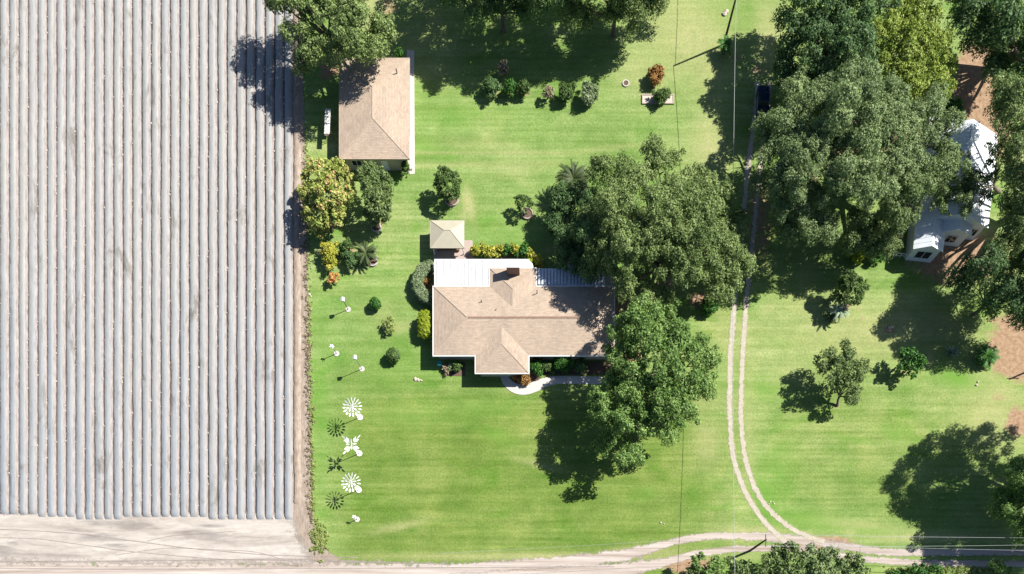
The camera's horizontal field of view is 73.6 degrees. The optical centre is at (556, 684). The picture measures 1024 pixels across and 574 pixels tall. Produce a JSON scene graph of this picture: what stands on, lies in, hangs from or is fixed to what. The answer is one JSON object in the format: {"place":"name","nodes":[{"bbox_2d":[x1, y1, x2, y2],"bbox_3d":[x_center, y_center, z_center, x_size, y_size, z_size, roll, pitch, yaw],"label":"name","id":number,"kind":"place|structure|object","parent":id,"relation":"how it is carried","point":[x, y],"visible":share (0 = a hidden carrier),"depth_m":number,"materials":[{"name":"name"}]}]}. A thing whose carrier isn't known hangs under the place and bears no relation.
{"place":"outdoors","nodes":[
{"label":"outdoors","id":0,"kind":"place"},
{"bbox_2d":[0,0,284,514],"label":"field soil","id":1,"kind":"structure","parent":0,"point":[236,382],"depth_m":106.70,"materials":[{"name":"beige soil"}]},
{"bbox_2d":[0,0,9,513],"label":"mulched bed","id":2,"kind":"object","parent":1,"relation":"on","point":[4,273],"visible":1,"depth_m":106.45,"materials":[{"name":"plastic"}]},
{"bbox_2d":[9,0,18,513],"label":"mulched bed","id":3,"kind":"object","parent":1,"relation":"on","point":[14,226],"visible":1,"depth_m":106.46,"materials":[{"name":"plastic"}]},
{"bbox_2d":[19,0,27,513],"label":"mulched bed","id":4,"kind":"object","parent":1,"relation":"on","point":[23,239],"visible":1,"depth_m":106.45,"materials":[{"name":"plastic"}]},
{"bbox_2d":[28,0,37,513],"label":"mulched bed","id":5,"kind":"object","parent":1,"relation":"on","point":[32,241],"visible":1,"depth_m":106.44,"materials":[{"name":"plastic"}]},
{"bbox_2d":[38,0,46,516],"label":"mulched bed","id":6,"kind":"object","parent":1,"relation":"on","point":[42,246],"visible":1,"depth_m":106.45,"materials":[{"name":"plastic"}]},
{"bbox_2d":[47,0,56,516],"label":"mulched bed","id":7,"kind":"object","parent":1,"relation":"on","point":[51,297],"visible":1,"depth_m":106.45,"materials":[{"name":"plastic"}]},
{"bbox_2d":[57,0,65,516],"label":"mulched bed","id":8,"kind":"object","parent":1,"relation":"on","point":[61,276],"visible":1,"depth_m":106.45,"materials":[{"name":"plastic"}]},
{"bbox_2d":[66,0,75,516],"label":"mulched bed","id":9,"kind":"object","parent":1,"relation":"on","point":[70,341],"visible":1,"depth_m":106.45,"materials":[{"name":"plastic"}]},
{"bbox_2d":[76,0,84,518],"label":"mulched bed","id":10,"kind":"object","parent":1,"relation":"on","point":[80,266],"visible":1,"depth_m":106.45,"materials":[{"name":"plastic"}]},
{"bbox_2d":[85,0,94,518],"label":"mulched bed","id":11,"kind":"object","parent":1,"relation":"on","point":[89,237],"visible":1,"depth_m":106.44,"materials":[{"name":"plastic"}]},
{"bbox_2d":[94,0,103,518],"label":"mulched bed","id":12,"kind":"object","parent":1,"relation":"on","point":[99,260],"visible":1,"depth_m":106.45,"materials":[{"name":"plastic"}]},
{"bbox_2d":[104,0,112,518],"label":"mulched bed","id":13,"kind":"object","parent":1,"relation":"on","point":[108,327],"visible":1,"depth_m":106.45,"materials":[{"name":"plastic"}]},
{"bbox_2d":[114,0,122,518],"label":"mulched bed","id":14,"kind":"object","parent":1,"relation":"on","point":[118,237],"visible":1,"depth_m":106.45,"materials":[{"name":"plastic"}]},
{"bbox_2d":[123,0,131,516],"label":"mulched bed","id":15,"kind":"object","parent":1,"relation":"on","point":[127,319],"visible":1,"depth_m":106.44,"materials":[{"name":"plastic"}]},
{"bbox_2d":[133,0,141,516],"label":"mulched bed","id":16,"kind":"object","parent":1,"relation":"on","point":[137,264],"visible":1,"depth_m":106.45,"materials":[{"name":"plastic"}]},
{"bbox_2d":[142,0,150,516],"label":"mulched bed","id":17,"kind":"object","parent":1,"relation":"on","point":[146,210],"visible":1,"depth_m":106.45,"materials":[{"name":"plastic"}]},
{"bbox_2d":[0,1,310,519],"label":"soil clods","id":18,"kind":"object","parent":1,"relation":"on","point":[150,255],"visible":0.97,"depth_m":106.61,"materials":[{"name":"soil"}]},
{"bbox_2d":[152,0,160,516],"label":"mulched bed","id":19,"kind":"object","parent":1,"relation":"on","point":[156,202],"visible":1,"depth_m":106.45,"materials":[{"name":"plastic"}]},
{"bbox_2d":[161,0,169,516],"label":"mulched bed","id":20,"kind":"object","parent":1,"relation":"on","point":[165,271],"visible":1,"depth_m":106.45,"materials":[{"name":"plastic"}]},
{"bbox_2d":[171,0,179,516],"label":"mulched bed","id":21,"kind":"object","parent":1,"relation":"on","point":[175,153],"visible":1,"depth_m":106.45,"materials":[{"name":"plastic"}]},
{"bbox_2d":[180,0,188,516],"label":"mulched bed","id":22,"kind":"object","parent":1,"relation":"on","point":[184,273],"visible":1,"depth_m":106.44,"materials":[{"name":"plastic"}]},
{"bbox_2d":[189,0,198,516],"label":"mulched bed","id":23,"kind":"object","parent":1,"relation":"on","point":[193,310],"visible":1,"depth_m":106.45,"materials":[{"name":"plastic"}]},
{"bbox_2d":[199,0,207,516],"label":"mulched bed","id":24,"kind":"object","parent":1,"relation":"on","point":[203,250],"visible":1,"depth_m":106.44,"materials":[{"name":"plastic"}]},
{"bbox_2d":[208,0,217,518],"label":"mulched bed","id":25,"kind":"object","parent":1,"relation":"on","point":[213,410],"visible":1,"depth_m":106.44,"materials":[{"name":"plastic"}]},
{"bbox_2d":[218,0,226,518],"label":"mulched bed","id":26,"kind":"object","parent":1,"relation":"on","point":[222,261],"visible":1,"depth_m":106.44,"materials":[{"name":"plastic"}]},
{"bbox_2d":[227,0,235,518],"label":"mulched bed","id":27,"kind":"object","parent":1,"relation":"on","point":[231,367],"visible":1,"depth_m":106.44,"materials":[{"name":"plastic"}]},
{"bbox_2d":[237,0,245,518],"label":"mulched bed","id":28,"kind":"object","parent":1,"relation":"on","point":[241,251],"visible":1,"depth_m":106.44,"materials":[{"name":"plastic"}]},
{"bbox_2d":[246,0,254,518],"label":"mulched bed","id":29,"kind":"object","parent":1,"relation":"on","point":[250,307],"visible":1,"depth_m":106.44,"materials":[{"name":"plastic"}]},
{"bbox_2d":[256,0,264,518],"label":"mulched bed","id":30,"kind":"object","parent":1,"relation":"on","point":[260,265],"visible":1,"depth_m":106.45,"materials":[{"name":"plastic"}]},
{"bbox_2d":[265,7,273,518],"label":"mulched bed","id":31,"kind":"object","parent":1,"relation":"on","point":[269,276],"visible":0.99,"depth_m":106.45,"materials":[{"name":"plastic"}]},
{"bbox_2d":[275,5,283,518],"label":"mulched bed","id":32,"kind":"object","parent":1,"relation":"on","point":[279,295],"visible":0.96,"depth_m":106.44,"materials":[{"name":"plastic"}]},
{"bbox_2d":[284,0,292,518],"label":"mulched bed","id":33,"kind":"object","parent":1,"relation":"on","point":[288,285],"visible":0.95,"depth_m":106.45,"materials":[{"name":"plastic"}]},
{"bbox_2d":[407,50,414,173],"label":"workshop path","id":34,"kind":"structure","parent":0,"point":[410,54],"depth_m":106.65,"materials":[{"name":"white concrete"}]},
{"bbox_2d":[0,531,1023,573],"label":"dirt road","id":35,"kind":"structure","parent":0,"point":[577,563],"depth_m":106.68,"materials":[{"name":"beige soil"}]},
{"bbox_2d":[0,529,613,569],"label":"wheel ruts","id":36,"kind":"structure","parent":35,"relation":"on","point":[289,560],"depth_m":106.67,"materials":[{"name":"beige soil"}]},
{"bbox_2d":[31,0,1023,573],"bbox_3d":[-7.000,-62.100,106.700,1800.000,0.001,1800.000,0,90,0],"label":"ground","id":37,"kind":"structure","parent":0,"point":[471,466],"depth_m":106.70,"materials":[{"name":"green plant"}]},
{"bbox_2d":[0,512,312,565],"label":"headland","id":38,"kind":"structure","parent":37,"relation":"on","point":[272,537],"depth_m":106.69,"materials":[{"name":"beige soil"}]},
{"bbox_2d":[303,127,328,562],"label":"weeds","id":39,"kind":"object","parent":37,"relation":"on","point":[319,535],"visible":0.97,"depth_m":106.55,"materials":[{"name":"green plant"}]},
{"bbox_2d":[292,10,347,564],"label":"soil strip","id":40,"kind":"object","parent":37,"relation":"on","point":[302,524],"visible":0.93,"depth_m":106.69,"materials":[{"name":"beige soil"}]},
{"bbox_2d":[293,6,301,503],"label":"soil ridge","id":41,"kind":"structure","parent":40,"relation":"on","point":[297,296],"depth_m":106.49,"materials":[{"name":"soil"}]},
{"bbox_2d":[300,161,327,548],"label":"dry weeds","id":42,"kind":"object","parent":40,"relation":"on","point":[309,349],"visible":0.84,"depth_m":106.58,"materials":[{"name":"brown plant"}]},
{"bbox_2d":[295,156,357,239],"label":"flowering tree","id":43,"kind":"object","parent":37,"relation":"on","point":[311,199],"visible":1,"depth_m":102.03,"materials":[{"name":"yellow plant"}]},
{"bbox_2d":[318,241,337,271],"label":"croton shrub","id":44,"kind":"object","parent":37,"relation":"on","point":[329,251],"visible":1,"depth_m":104.92,"materials":[{"name":"yellow plant"}]},
{"bbox_2d":[262,0,397,76],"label":"oak tree","id":45,"kind":"object","parent":37,"relation":"on","point":[344,34],"visible":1,"depth_m":97.81,"materials":[{"name":"green plant"}]},
{"bbox_2d":[340,250,359,269],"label":"green shrub","id":46,"kind":"object","parent":37,"relation":"on","point":[350,259],"visible":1,"depth_m":105.10,"materials":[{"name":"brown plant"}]},
{"bbox_2d":[354,241,379,267],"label":"cycad palm","id":47,"kind":"object","parent":37,"relation":"on","point":[365,252],"visible":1,"depth_m":105.16,"materials":[{"name":"green plant"}]},
{"bbox_2d":[339,58,409,170],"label":"workshop","id":48,"kind":"structure","parent":37,"relation":"on","point":[374,111],"depth_m":103.36,"materials":[{"name":"beige"}]},
{"bbox_2d":[355,159,394,224],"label":"citrus tree","id":49,"kind":"object","parent":37,"relation":"on","point":[370,211],"visible":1,"depth_m":101.56,"materials":[{"name":"green plant"}]},
{"bbox_2d":[385,346,400,363],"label":"topiary bush","id":50,"kind":"object","parent":37,"relation":"on","point":[393,354],"visible":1,"depth_m":105.16,"materials":[{"name":"green plant"}]},
{"bbox_2d":[410,259,433,306],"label":"curved hedge","id":51,"kind":"object","parent":37,"relation":"on","point":[421,273],"visible":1,"depth_m":105.11,"materials":[{"name":"green plant"}]},
{"bbox_2d":[416,309,432,339],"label":"clipped shrub","id":52,"kind":"object","parent":37,"relation":"on","point":[424,321],"visible":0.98,"depth_m":104.76,"materials":[{"name":"yellow plant"}]},
{"bbox_2d":[445,192,458,206],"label":"planter","id":53,"kind":"object","parent":37,"relation":"on","point":[454,203],"visible":0.57,"depth_m":106.52,"materials":[{"name":"stone"}]},
{"bbox_2d":[432,164,462,201],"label":"potted tree","id":54,"kind":"object","parent":53,"relation":"in","point":[449,175],"visible":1,"depth_m":103.21,"materials":[{"name":"green plant"}]},
{"bbox_2d":[433,240,474,280],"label":"patio","id":55,"kind":"structure","parent":37,"relation":"on","point":[447,254],"depth_m":106.64,"materials":[{"name":"concrete"}]},
{"bbox_2d":[430,220,463,254],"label":"gazebo","id":56,"kind":"object","parent":55,"relation":"on","point":[446,234],"visible":1,"depth_m":104.32,"materials":[{"name":"beige metal"}]},
{"bbox_2d":[481,76,501,100],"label":"row shrub","id":57,"kind":"object","parent":37,"relation":"on","point":[491,86],"visible":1,"depth_m":105.04,"materials":[{"name":"green plant"}]},
{"bbox_2d":[436,0,564,33],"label":"oak tree","id":58,"kind":"object","parent":37,"relation":"on","point":[502,8],"visible":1,"depth_m":99.75,"materials":[{"name":"green plant"}]},
{"bbox_2d":[501,78,516,98],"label":"row shrub","id":59,"kind":"object","parent":37,"relation":"on","point":[510,83],"visible":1,"depth_m":105.08,"materials":[{"name":"green plant"}]},
{"bbox_2d":[517,78,529,95],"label":"row shrub","id":60,"kind":"object","parent":37,"relation":"on","point":[523,87],"visible":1,"depth_m":105.02,"materials":[{"name":"green plant"}]},
{"bbox_2d":[433,259,614,376],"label":"ranch house","id":61,"kind":"structure","parent":37,"relation":"on","point":[500,317],"depth_m":103.86,"materials":[{"name":"beige"}]},
{"bbox_2d":[522,207,532,219],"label":"planter","id":62,"kind":"object","parent":37,"relation":"on","point":[529,215],"visible":0.83,"depth_m":106.53,"materials":[{"name":"stone"}]},
{"bbox_2d":[513,192,535,214],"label":"potted tree","id":63,"kind":"object","parent":62,"relation":"in","point":[524,199],"visible":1,"depth_m":104.55,"materials":[{"name":"green plant"}]},
{"bbox_2d":[500,376,607,394],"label":"walkway","id":64,"kind":"structure","parent":37,"relation":"on","point":[520,389],"depth_m":106.64,"materials":[{"name":"white concrete"}]},
{"bbox_2d":[558,82,576,103],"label":"row shrub","id":65,"kind":"object","parent":37,"relation":"on","point":[566,92],"visible":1,"depth_m":104.98,"materials":[{"name":"green plant"}]},
{"bbox_2d":[532,361,610,374],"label":"mulch bed","id":66,"kind":"object","parent":37,"relation":"on","point":[597,367],"visible":0.5,"depth_m":106.67,"materials":[{"name":"soil"}]},
{"bbox_2d":[529,357,543,377],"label":"bed shrub","id":67,"kind":"object","parent":66,"relation":"on","point":[535,365],"visible":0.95,"depth_m":105.51,"materials":[{"name":"green plant"}]},
{"bbox_2d":[553,357,574,373],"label":"bed shrub","id":68,"kind":"object","parent":66,"relation":"on","point":[561,363],"visible":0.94,"depth_m":104.98,"materials":[{"name":"green plant"}]},
{"bbox_2d":[555,159,591,205],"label":"shaggy palm","id":69,"kind":"object","parent":37,"relation":"on","point":[571,173],"visible":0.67,"depth_m":102.91,"materials":[{"name":"green plant"}]},
{"bbox_2d":[540,179,609,284],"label":"oak tree","id":70,"kind":"object","parent":37,"relation":"on","point":[559,224],"visible":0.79,"depth_m":101.71,"materials":[{"name":"green plant"}]},
{"bbox_2d":[580,80,600,105],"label":"row shrub","id":71,"kind":"object","parent":37,"relation":"on","point":[589,95],"visible":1,"depth_m":104.91,"materials":[{"name":"green plant"}]},
{"bbox_2d":[551,0,669,43],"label":"oak tree","id":72,"kind":"object","parent":37,"relation":"on","point":[575,10],"visible":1,"depth_m":99.79,"materials":[{"name":"green plant"}]},
{"bbox_2d":[585,291,722,467],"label":"oak tree","id":73,"kind":"object","parent":37,"relation":"on","point":[655,400],"visible":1,"depth_m":96.10,"materials":[{"name":"green plant"}]},
{"bbox_2d":[647,63,665,86],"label":"orange bush","id":74,"kind":"object","parent":37,"relation":"on","point":[656,72],"visible":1,"depth_m":105.16,"materials":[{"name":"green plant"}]},
{"bbox_2d":[642,94,673,103],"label":"planting bed","id":75,"kind":"object","parent":37,"relation":"on","point":[647,99],"visible":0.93,"depth_m":106.60,"materials":[{"name":"beige soil"}]},
{"bbox_2d":[651,87,671,105],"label":"green shrub","id":76,"kind":"object","parent":75,"relation":"in","point":[663,93],"visible":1,"depth_m":105.37,"materials":[{"name":"green plant"}]},
{"bbox_2d":[578,130,758,312],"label":"oak tree","id":77,"kind":"object","parent":37,"relation":"on","point":[679,198],"visible":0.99,"depth_m":96.52,"materials":[{"name":"green plant"}]},
{"bbox_2d":[685,551,728,573],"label":"roadside bush","id":78,"kind":"object","parent":37,"relation":"on","point":[716,563],"visible":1,"depth_m":102.17,"materials":[{"name":"green plant"}]},
{"bbox_2d":[700,294,720,315],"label":"green shrub","id":79,"kind":"object","parent":37,"relation":"on","point":[709,308],"visible":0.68,"depth_m":105.22,"materials":[{"name":"green plant"}]},
{"bbox_2d":[717,34,733,56],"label":"young palm","id":80,"kind":"object","parent":37,"relation":"on","point":[726,42],"visible":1,"depth_m":105.13,"materials":[{"name":"green plant"}]},
{"bbox_2d":[724,555,752,573],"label":"roadside bush","id":81,"kind":"object","parent":37,"relation":"on","point":[739,567],"visible":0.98,"depth_m":102.59,"materials":[{"name":"green plant"}]},
{"bbox_2d":[759,540,813,573],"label":"roadside bush","id":82,"kind":"object","parent":37,"relation":"on","point":[781,555],"visible":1,"depth_m":101.03,"materials":[{"name":"green plant"}]},
{"bbox_2d":[747,63,842,248],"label":"oak tree","id":83,"kind":"object","parent":37,"relation":"on","point":[792,167],"visible":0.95,"depth_m":94.14,"materials":[{"name":"green plant"}]},
{"bbox_2d":[798,542,855,573],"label":"roadside bush","id":84,"kind":"object","parent":37,"relation":"on","point":[826,561],"visible":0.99,"depth_m":101.28,"materials":[{"name":"green plant"}]},
{"bbox_2d":[769,0,900,92],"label":"oak tree","id":85,"kind":"object","parent":37,"relation":"on","point":[812,24],"visible":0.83,"depth_m":96.23,"materials":[{"name":"green plant"}]},
{"bbox_2d":[828,302,849,322],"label":"yucca plant","id":86,"kind":"object","parent":37,"relation":"on","point":[839,309],"visible":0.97,"depth_m":104.67,"materials":[{"name":"green plant"}]},
{"bbox_2d":[813,338,871,406],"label":"citrus tree","id":87,"kind":"object","parent":37,"relation":"on","point":[837,380],"visible":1,"depth_m":101.86,"materials":[{"name":"green plant"}]},
{"bbox_2d":[832,269,869,306],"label":"ornamental tree","id":88,"kind":"object","parent":37,"relation":"on","point":[856,281],"visible":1,"depth_m":102.85,"materials":[{"name":"green plant"}]},
{"bbox_2d":[841,551,870,573],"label":"roadside bush","id":89,"kind":"object","parent":37,"relation":"on","point":[858,562],"visible":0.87,"depth_m":102.40,"materials":[{"name":"green plant"}]},
{"bbox_2d":[807,54,972,225],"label":"oak tree","id":90,"kind":"object","parent":37,"relation":"on","point":[866,167],"visible":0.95,"depth_m":92.53,"materials":[{"name":"green plant"}]},
{"bbox_2d":[837,132,960,263],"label":"oak tree","id":91,"kind":"object","parent":37,"relation":"on","point":[876,243],"visible":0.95,"depth_m":96.95,"materials":[{"name":"green plant"}]},
{"bbox_2d":[894,346,926,379],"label":"fig tree","id":92,"kind":"object","parent":37,"relation":"on","point":[916,358],"visible":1,"depth_m":103.77,"materials":[{"name":"green plant"}]},
{"bbox_2d":[862,0,959,102],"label":"lime tree","id":93,"kind":"object","parent":37,"relation":"on","point":[928,46],"visible":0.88,"depth_m":97.92,"materials":[{"name":"green plant"}]},
{"bbox_2d":[887,561,942,573],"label":"roadside bush","id":94,"kind":"object","parent":37,"relation":"on","point":[913,569],"visible":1,"depth_m":104.92,"materials":[{"name":"green plant"}]},
{"bbox_2d":[886,564,999,573],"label":"verge grass","id":95,"kind":"structure","parent":37,"relation":"on","point":[973,568],"depth_m":106.51,"materials":[{"name":"green plant"}]},
{"bbox_2d":[890,118,997,262],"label":"white house","id":96,"kind":"structure","parent":37,"relation":"on","point":[932,233],"depth_m":102.82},
{"bbox_2d":[945,96,964,116],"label":"green shrub","id":97,"kind":"object","parent":37,"relation":"on","point":[957,102],"visible":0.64,"depth_m":104.26,"materials":[{"name":"green plant"}]},
{"bbox_2d":[928,140,1001,219],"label":"oak tree","id":98,"kind":"object","parent":37,"relation":"on","point":[969,186],"visible":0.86,"depth_m":99.23,"materials":[{"name":"green plant"}]},
{"bbox_2d":[939,0,1023,85],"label":"oak tree","id":99,"kind":"object","parent":37,"relation":"on","point":[990,30],"visible":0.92,"depth_m":98.25,"materials":[{"name":"green plant"}]},
{"bbox_2d":[942,240,1023,331],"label":"oak tree","id":100,"kind":"object","parent":37,"relation":"on","point":[1000,296],"visible":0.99,"depth_m":97.63,"materials":[{"name":"green plant"}]},
{"bbox_2d":[975,343,1000,370],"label":"dark palm","id":101,"kind":"object","parent":37,"relation":"on","point":[986,356],"visible":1,"depth_m":105.31,"materials":[{"name":"green plant"}]},
{"bbox_2d":[982,70,1023,308],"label":"oak tree","id":102,"kind":"object","parent":37,"relation":"on","point":[1008,94],"visible":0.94,"depth_m":96.01,"materials":[{"name":"green plant"}]},
{"bbox_2d":[987,557,1018,573],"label":"roadside bush","id":103,"kind":"object","parent":37,"relation":"on","point":[996,565],"visible":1,"depth_m":104.33,"materials":[{"name":"green plant"}]},
{"bbox_2d":[984,454,1023,547],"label":"oak tree","id":104,"kind":"object","parent":37,"relation":"on","point":[1009,504],"visible":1,"depth_m":98.17,"materials":[{"name":"green plant"}]},
{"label":"utility pole","id":105,"kind":"object","parent":37,"relation":"on","visible":0},
{"bbox_2d":[732,21,735,563],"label":"overhead wire","id":106,"kind":"object","parent":105,"relation":"attached to","point":[732,298],"visible":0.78,"depth_m":99.90,"materials":[{"name":"metal"}]},
{"bbox_2d":[726,82,824,543],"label":"driveway","id":107,"kind":"structure","parent":0,"point":[737,472],"depth_m":106.68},
{"bbox_2d":[755,85,770,121],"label":"pickup truck","id":108,"kind":"object","parent":107,"relation":"on","point":[763,94],"visible":0.75,"depth_m":105.61,"materials":[{"name":"blue paint"}]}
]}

